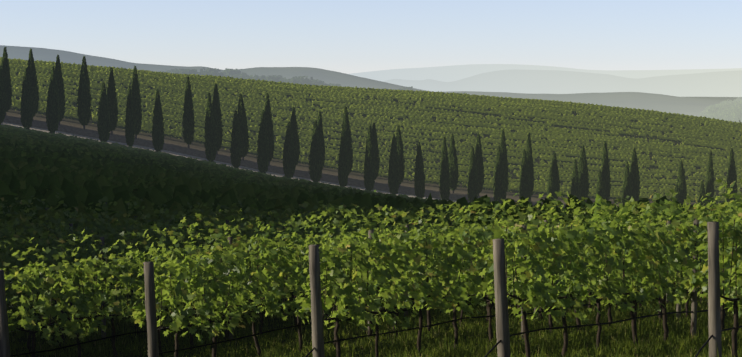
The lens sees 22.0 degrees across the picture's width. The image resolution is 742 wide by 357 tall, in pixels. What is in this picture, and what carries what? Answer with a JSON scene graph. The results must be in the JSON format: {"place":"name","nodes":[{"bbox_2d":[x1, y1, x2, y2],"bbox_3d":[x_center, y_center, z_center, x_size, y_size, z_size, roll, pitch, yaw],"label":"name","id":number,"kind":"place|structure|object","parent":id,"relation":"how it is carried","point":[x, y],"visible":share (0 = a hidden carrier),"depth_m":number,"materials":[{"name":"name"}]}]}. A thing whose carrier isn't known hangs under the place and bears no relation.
{"place":"outdoors","nodes":[
{"label":"outdoors","id":0,"kind":"place"},
{"bbox_2d":[0,57,741,202],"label":"vineyard hillside","id":1,"kind":"structure","parent":0,"point":[715,136],"depth_m":570.55,"materials":[{"name":"green plant"}]},
{"bbox_2d":[0,45,741,356],"bbox_3d":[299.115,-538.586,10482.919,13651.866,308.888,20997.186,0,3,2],"label":"ground terrain","id":2,"kind":"structure","parent":0,"point":[694,92],"depth_m":4854.12,"materials":[{"name":"green plant"}]},
{"bbox_2d":[0,68,5,123],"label":"cypress","id":3,"kind":"object","parent":2,"relation":"on","point":[2,104],"visible":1,"depth_m":475.31,"materials":[{"name":"green plant"}]},
{"bbox_2d":[1,47,11,115],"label":"cypress","id":4,"kind":"object","parent":2,"relation":"on","point":[5,72],"visible":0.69,"depth_m":485.40,"materials":[{"name":"green plant"}]},
{"bbox_2d":[20,67,33,128],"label":"cypress","id":5,"kind":"object","parent":2,"relation":"on","point":[27,110],"visible":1,"depth_m":475.82,"materials":[{"name":"green plant"}]},
{"bbox_2d":[27,48,38,120],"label":"cypress","id":6,"kind":"object","parent":2,"relation":"on","point":[31,68],"visible":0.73,"depth_m":486.29,"materials":[{"name":"green plant"}]},
{"bbox_2d":[45,66,59,133],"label":"cypress","id":7,"kind":"object","parent":2,"relation":"on","point":[52,114],"visible":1,"depth_m":477.23,"materials":[{"name":"green plant"}]},
{"bbox_2d":[55,54,64,124],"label":"cypress","id":8,"kind":"object","parent":2,"relation":"on","point":[60,84],"visible":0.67,"depth_m":487.29,"materials":[{"name":"green plant"}]},
{"bbox_2d":[76,56,91,129],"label":"cypress","id":9,"kind":"object","parent":2,"relation":"on","point":[84,106],"visible":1,"depth_m":488.28,"materials":[{"name":"green plant"}]},
{"bbox_2d":[97,82,110,141],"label":"cypress","id":10,"kind":"object","parent":2,"relation":"on","point":[104,126],"visible":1,"depth_m":479.48,"materials":[{"name":"green plant"}]},
{"bbox_2d":[107,67,118,134],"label":"cypress","id":11,"kind":"object","parent":2,"relation":"on","point":[112,99],"visible":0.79,"depth_m":489.61,"materials":[{"name":"green plant"}]},
{"bbox_2d":[125,85,135,145],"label":"cypress","id":12,"kind":"object","parent":2,"relation":"on","point":[130,132],"visible":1,"depth_m":480.86,"materials":[{"name":"green plant"}]},
{"bbox_2d":[131,66,141,138],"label":"cypress","id":13,"kind":"object","parent":2,"relation":"on","point":[136,98],"visible":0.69,"depth_m":490.90,"materials":[{"name":"green plant"}]},
{"bbox_2d":[151,89,164,151],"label":"cypress","id":14,"kind":"object","parent":2,"relation":"on","point":[158,135],"visible":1,"depth_m":482.00,"materials":[{"name":"green plant"}]},
{"bbox_2d":[174,68,200,75],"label":"crest tree","id":15,"kind":"object","parent":2,"relation":"on","point":[188,71],"visible":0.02,"depth_m":629.92,"materials":[{"name":"green plant"}]},
{"bbox_2d":[182,76,194,148],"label":"cypress","id":16,"kind":"object","parent":2,"relation":"on","point":[188,122],"visible":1,"depth_m":493.19,"materials":[{"name":"green plant"}]},
{"bbox_2d":[198,71,218,75],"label":"crest tree","id":17,"kind":"object","parent":2,"relation":"on","point":[204,73],"depth_m":637.21,"materials":[{"name":"green plant"}]},
{"bbox_2d":[204,92,216,161],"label":"cypress","id":18,"kind":"object","parent":2,"relation":"on","point":[210,143],"visible":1,"depth_m":484.00,"materials":[{"name":"green plant"}]},
{"bbox_2d":[200,67,226,76],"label":"crest tree","id":19,"kind":"object","parent":2,"relation":"on","point":[221,74],"visible":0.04,"depth_m":643.56,"materials":[{"name":"green plant"}]},
{"bbox_2d":[212,83,222,154],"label":"cypress","id":20,"kind":"object","parent":2,"relation":"on","point":[217,117],"visible":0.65,"depth_m":494.13,"materials":[{"name":"green plant"}]},
{"bbox_2d":[1,122,456,202],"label":"road","id":21,"kind":"structure","parent":2,"relation":"on","point":[152,149],"depth_m":489.53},
{"bbox_2d":[230,110,241,167],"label":"cypress","id":22,"kind":"object","parent":2,"relation":"on","point":[236,152],"visible":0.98,"depth_m":484.97,"materials":[{"name":"green plant"}]},
{"bbox_2d":[223,68,248,77],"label":"crest tree","id":23,"kind":"object","parent":2,"relation":"on","point":[228,72],"visible":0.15,"depth_m":693.76,"materials":[{"name":"green plant"}]},
{"bbox_2d":[229,73,246,77],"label":"crest tree","id":24,"kind":"object","parent":2,"relation":"on","point":[239,75],"depth_m":684.00,"materials":[{"name":"green plant"}]},
{"bbox_2d":[237,93,248,160],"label":"cypress","id":25,"kind":"object","parent":2,"relation":"on","point":[242,122],"visible":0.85,"depth_m":494.79,"materials":[{"name":"green plant"}]},
{"bbox_2d":[236,74,260,79],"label":"crest tree","id":26,"kind":"object","parent":2,"relation":"on","point":[250,76],"visible":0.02,"depth_m":662.46,"materials":[{"name":"green plant"}]},
{"bbox_2d":[256,110,269,173],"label":"cypress","id":27,"kind":"object","parent":2,"relation":"on","point":[263,148],"visible":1,"depth_m":486.15,"materials":[{"name":"green plant"}]},
{"bbox_2d":[264,92,274,165],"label":"cypress","id":28,"kind":"object","parent":2,"relation":"on","point":[269,122],"visible":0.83,"depth_m":496.10,"materials":[{"name":"green plant"}]},
{"bbox_2d":[261,75,283,81],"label":"crest tree","id":29,"kind":"object","parent":2,"relation":"on","point":[271,78],"visible":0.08,"depth_m":669.07,"materials":[{"name":"green plant"}]},
{"bbox_2d":[282,121,295,177],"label":"cypress","id":30,"kind":"object","parent":2,"relation":"on","point":[289,161],"visible":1,"depth_m":486.79,"materials":[{"name":"green plant"}]},
{"bbox_2d":[282,78,303,84],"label":"crest tree","id":31,"kind":"object","parent":2,"relation":"on","point":[291,81],"depth_m":654.75,"materials":[{"name":"green plant"}]},
{"bbox_2d":[290,107,299,166],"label":"cypress","id":32,"kind":"object","parent":2,"relation":"on","point":[294,126],"visible":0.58,"depth_m":497.63,"materials":[{"name":"green plant"}]},
{"bbox_2d":[293,76,316,85],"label":"crest tree","id":33,"kind":"object","parent":2,"relation":"on","point":[302,80],"visible":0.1,"depth_m":661.49,"materials":[{"name":"green plant"}]},
{"bbox_2d":[308,120,322,181],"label":"cypress","id":34,"kind":"object","parent":2,"relation":"on","point":[315,162],"visible":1,"depth_m":488.20,"materials":[{"name":"green plant"}]},
{"bbox_2d":[317,111,324,169],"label":"cypress","id":35,"kind":"object","parent":2,"relation":"on","point":[320,129],"visible":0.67,"depth_m":499.17,"materials":[{"name":"green plant"}]},
{"bbox_2d":[311,79,331,85],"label":"crest tree","id":36,"kind":"object","parent":2,"relation":"on","point":[318,82],"visible":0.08,"depth_m":672.08,"materials":[{"name":"green plant"}]},
{"bbox_2d":[338,129,348,186],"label":"cypress","id":37,"kind":"object","parent":2,"relation":"on","point":[343,175],"visible":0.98,"depth_m":489.27,"materials":[{"name":"green plant"}]},
{"bbox_2d":[341,106,352,174],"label":"cypress","id":38,"kind":"object","parent":2,"relation":"on","point":[346,127],"visible":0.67,"depth_m":499.74,"materials":[{"name":"green plant"}]},
{"bbox_2d":[0,202,721,356],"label":"trellis posts","id":39,"kind":"object","parent":2,"relation":"on","point":[503,333],"visible":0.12,"depth_m":25.74,"materials":[{"name":"brown wood"}]},
{"bbox_2d":[9,237,735,331],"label":"trellis wires","id":40,"kind":"object","parent":39,"relation":"attached to","point":[321,289],"visible":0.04,"depth_m":27.83,"materials":[{"name":"grey metal"}]},
{"bbox_2d":[363,124,375,190],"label":"cypress","id":41,"kind":"object","parent":2,"relation":"on","point":[369,173],"visible":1,"depth_m":489.81,"materials":[{"name":"green plant"}]},
{"bbox_2d":[0,124,741,276],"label":"vineyard slope","id":42,"kind":"structure","parent":2,"relation":"on","point":[73,171],"depth_m":73.14,"materials":[{"name":"green plant"}]},
{"bbox_2d":[6,273,741,356],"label":"grass","id":43,"kind":"structure","parent":2,"relation":"on","point":[544,340],"depth_m":31.74,"materials":[{"name":"green plant"}]},
{"bbox_2d":[9,217,739,356],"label":"grapevine trunks","id":44,"kind":"object","parent":2,"relation":"on","point":[490,305],"visible":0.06,"depth_m":28.53,"materials":[{"name":"brown plant"}]},
{"bbox_2d":[0,178,741,345],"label":"vine leaves","id":45,"kind":"object","parent":44,"relation":"attached to","point":[262,243],"visible":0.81,"depth_m":28.83,"materials":[{"name":"green plant"}]},
{"bbox_2d":[372,123,379,181],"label":"cypress","id":46,"kind":"object","parent":2,"relation":"on","point":[376,152],"visible":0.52,"depth_m":500.82,"materials":[{"name":"green plant"}]},
{"bbox_2d":[11,282,741,356],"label":"drip hoses","id":47,"kind":"object","parent":2,"relation":"on","point":[697,354],"visible":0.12,"depth_m":28.43,"materials":[{"name":"black"}]},
{"bbox_2d":[388,134,399,194],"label":"cypress","id":48,"kind":"object","parent":2,"relation":"on","point":[393,178],"visible":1,"depth_m":491.27,"materials":[{"name":"green plant"}]},
{"bbox_2d":[396,125,404,186],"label":"cypress","id":49,"kind":"object","parent":2,"relation":"on","point":[400,152],"visible":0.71,"depth_m":501.12,"materials":[{"name":"green plant"}]},
{"bbox_2d":[398,86,417,90],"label":"crest tree","id":50,"kind":"object","parent":2,"relation":"on","point":[407,88],"depth_m":768.27,"materials":[{"name":"green plant"}]},
{"bbox_2d":[414,142,424,197],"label":"cypress","id":51,"kind":"object","parent":2,"relation":"on","point":[419,182],"visible":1,"depth_m":491.66,"materials":[{"name":"green plant"}]},
{"bbox_2d":[439,137,450,199],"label":"cypress","id":52,"kind":"object","parent":2,"relation":"on","point":[444,183],"visible":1,"depth_m":493.59,"materials":[{"name":"green plant"}]},
{"bbox_2d":[448,134,458,192],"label":"cypress","id":53,"kind":"object","parent":2,"relation":"on","point":[453,166],"visible":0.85,"depth_m":504.89,"materials":[{"name":"green plant"}]},
{"bbox_2d":[467,147,478,202],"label":"cypress","id":54,"kind":"object","parent":2,"relation":"on","point":[473,188],"visible":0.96,"depth_m":495.85,"materials":[{"name":"green plant"}]},
{"bbox_2d":[475,133,484,195],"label":"cypress","id":55,"kind":"object","parent":2,"relation":"on","point":[479,162],"visible":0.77,"depth_m":506.17,"materials":[{"name":"green plant"}]},
{"bbox_2d":[493,145,506,203],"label":"cypress","id":56,"kind":"object","parent":2,"relation":"on","point":[499,189],"visible":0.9,"depth_m":497.72,"materials":[{"name":"green plant"}]},
{"bbox_2d":[500,129,508,192],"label":"cypress","id":57,"kind":"object","parent":2,"relation":"on","point":[504,150],"visible":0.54,"depth_m":508.07,"materials":[{"name":"green plant"}]},
{"bbox_2d":[519,149,530,202],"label":"cypress","id":58,"kind":"object","parent":2,"relation":"on","point":[524,187],"visible":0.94,"depth_m":499.93,"materials":[{"name":"green plant"}]},
{"bbox_2d":[526,133,533,195],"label":"cypress","id":59,"kind":"object","parent":2,"relation":"on","point":[529,151],"visible":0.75,"depth_m":510.48,"materials":[{"name":"green plant"}]},
{"bbox_2d":[546,167,555,200],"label":"cypress","id":60,"kind":"object","parent":2,"relation":"on","point":[551,188],"visible":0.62,"depth_m":502.96,"materials":[{"name":"green plant"}]},
{"bbox_2d":[551,152,559,199],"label":"cypress","id":61,"kind":"object","parent":2,"relation":"on","point":[554,165],"visible":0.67,"depth_m":512.53,"materials":[{"name":"green plant"}]},
{"bbox_2d":[570,159,579,199],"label":"cypress","id":62,"kind":"object","parent":2,"relation":"on","point":[575,190],"visible":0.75,"depth_m":504.03,"materials":[{"name":"green plant"}]},
{"bbox_2d":[578,145,589,200],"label":"cypress","id":63,"kind":"object","parent":2,"relation":"on","point":[583,176],"visible":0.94,"depth_m":514.99,"materials":[{"name":"green plant"}]},
{"bbox_2d":[596,170,604,198],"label":"cypress","id":64,"kind":"object","parent":2,"relation":"on","point":[600,190],"visible":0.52,"depth_m":506.45,"materials":[{"name":"green plant"}]},
{"bbox_2d":[601,141,610,200],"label":"cypress","id":65,"kind":"object","parent":2,"relation":"on","point":[605,167],"visible":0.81,"depth_m":517.16,"materials":[{"name":"green plant"}]},
{"bbox_2d":[621,162,631,204],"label":"cypress","id":66,"kind":"object","parent":2,"relation":"on","point":[626,188],"visible":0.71,"depth_m":508.46,"materials":[{"name":"green plant"}]},
{"bbox_2d":[630,147,639,200],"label":"cypress","id":67,"kind":"object","parent":2,"relation":"on","point":[635,178],"visible":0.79,"depth_m":519.06,"materials":[{"name":"green plant"}]},
{"bbox_2d":[673,184,679,202],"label":"cypress","id":68,"kind":"object","parent":2,"relation":"on","point":[676,196],"visible":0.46,"depth_m":513.05,"materials":[{"name":"green plant"}]},
{"bbox_2d":[676,160,686,204],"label":"cypress","id":69,"kind":"object","parent":2,"relation":"on","point":[681,183],"visible":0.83,"depth_m":522.91,"materials":[{"name":"green plant"}]},
{"bbox_2d":[697,180,707,209],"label":"cypress","id":70,"kind":"object","parent":2,"relation":"on","point":[702,192],"visible":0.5,"depth_m":514.35,"materials":[{"name":"green plant"}]},
{"bbox_2d":[705,151,714,206],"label":"cypress","id":71,"kind":"object","parent":2,"relation":"on","point":[709,184],"visible":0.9,"depth_m":525.39,"materials":[{"name":"green plant"}]},
{"bbox_2d":[710,112,721,119],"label":"hill tree","id":72,"kind":"object","parent":2,"relation":"on","point":[715,115],"visible":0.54,"depth_m":1296.13,"materials":[{"name":"green plant"}]},
{"bbox_2d":[716,108,725,118],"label":"hill tree","id":73,"kind":"object","parent":2,"relation":"on","point":[720,112],"visible":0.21,"depth_m":1296.06,"materials":[{"name":"green plant"}]},
{"bbox_2d":[724,112,733,121],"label":"hill tree","id":74,"kind":"object","parent":2,"relation":"on","point":[728,118],"visible":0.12,"depth_m":1248.03,"materials":[{"name":"green plant"}]},
{"bbox_2d":[724,99,733,103],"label":"hill tree","id":75,"kind":"object","parent":2,"relation":"on","point":[727,101],"visible":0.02,"depth_m":1391.35,"materials":[{"name":"green plant"}]},
{"bbox_2d":[726,148,737,204],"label":"cypress","id":76,"kind":"object","parent":2,"relation":"on","point":[731,175],"visible":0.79,"depth_m":526.81,"materials":[{"name":"green plant"}]},
{"bbox_2d":[732,111,741,122],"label":"hill tree","id":77,"kind":"object","parent":2,"relation":"on","point":[737,115],"visible":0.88,"depth_m":1224.30,"materials":[{"name":"green plant"}]},
{"bbox_2d":[0,0,741,73],"label":"sky","id":78,"kind":"structure","parent":0,"point":[343,36],"materials":[{"name":"blue"}]}
]}

